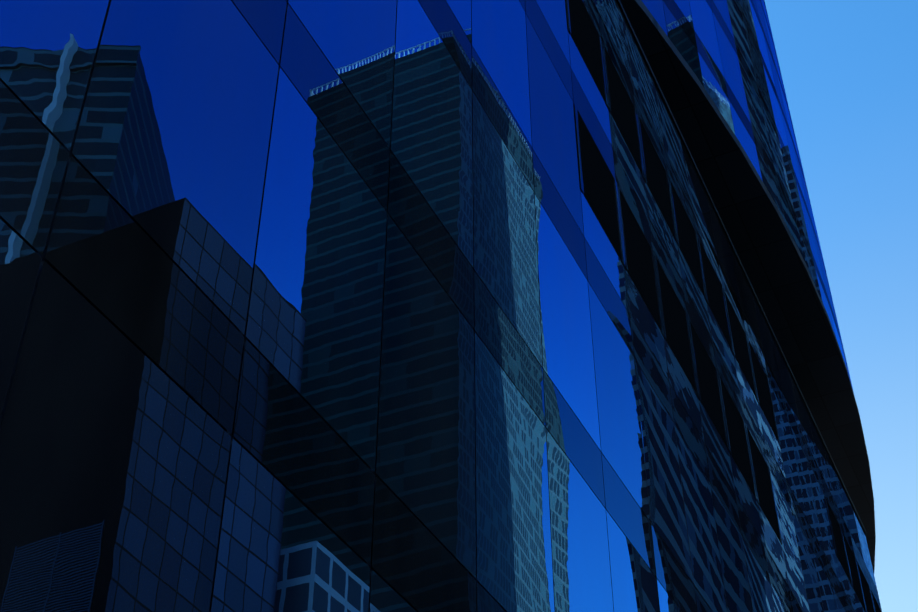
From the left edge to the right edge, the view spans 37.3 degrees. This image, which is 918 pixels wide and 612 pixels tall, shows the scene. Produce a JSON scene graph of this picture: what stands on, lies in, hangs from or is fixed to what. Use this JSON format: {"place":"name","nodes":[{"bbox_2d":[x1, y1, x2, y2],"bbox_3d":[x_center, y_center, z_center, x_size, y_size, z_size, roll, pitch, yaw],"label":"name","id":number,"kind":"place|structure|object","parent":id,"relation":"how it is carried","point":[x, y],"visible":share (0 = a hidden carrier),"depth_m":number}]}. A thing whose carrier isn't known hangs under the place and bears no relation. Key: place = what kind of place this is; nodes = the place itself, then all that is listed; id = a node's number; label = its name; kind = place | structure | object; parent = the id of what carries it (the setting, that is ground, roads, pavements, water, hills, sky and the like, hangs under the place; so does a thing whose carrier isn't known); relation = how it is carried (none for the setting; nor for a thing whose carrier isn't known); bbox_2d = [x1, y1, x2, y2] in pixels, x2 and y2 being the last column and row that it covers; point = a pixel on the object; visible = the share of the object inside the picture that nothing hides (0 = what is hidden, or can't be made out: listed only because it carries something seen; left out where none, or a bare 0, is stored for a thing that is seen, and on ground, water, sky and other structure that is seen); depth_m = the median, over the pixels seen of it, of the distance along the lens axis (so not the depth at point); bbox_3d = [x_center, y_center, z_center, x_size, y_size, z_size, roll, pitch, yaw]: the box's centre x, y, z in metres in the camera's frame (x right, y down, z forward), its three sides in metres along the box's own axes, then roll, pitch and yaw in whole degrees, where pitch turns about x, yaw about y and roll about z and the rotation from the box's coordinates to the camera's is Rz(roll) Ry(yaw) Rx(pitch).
{"place":"outdoors","nodes":[
{"label":"outdoors","id":0,"kind":"place"},
{"bbox_2d":[0,0,874,611],"bbox_3d":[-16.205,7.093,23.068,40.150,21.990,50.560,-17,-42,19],"label":"glass building","id":1,"kind":"structure","parent":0,"point":[70,156],"depth_m":11.21},
{"bbox_2d":[617,0,866,539],"bbox_3d":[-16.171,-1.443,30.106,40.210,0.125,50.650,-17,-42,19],"label":"building coping","id":2,"kind":"object","parent":1,"relation":"attached to","point":[706,189],"visible":0.14,"depth_m":30.06},
{"bbox_2d":[620,0,875,571],"bbox_3d":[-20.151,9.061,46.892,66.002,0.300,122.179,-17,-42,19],"label":"overhang","id":3,"kind":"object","parent":1,"relation":"attached to","point":[774,264],"depth_m":34.30},
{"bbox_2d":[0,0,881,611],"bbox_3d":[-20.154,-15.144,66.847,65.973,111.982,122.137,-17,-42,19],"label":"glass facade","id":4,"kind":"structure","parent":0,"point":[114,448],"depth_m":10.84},
{"bbox_2d":[662,0,842,349],"bbox_3d":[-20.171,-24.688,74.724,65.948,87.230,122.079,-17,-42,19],"label":"building","id":5,"kind":"structure","parent":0,"point":[748,110],"depth_m":35.79},
{"bbox_2d":[765,0,917,611],"label":"sky","id":6,"kind":"structure","parent":0,"point":[849,68]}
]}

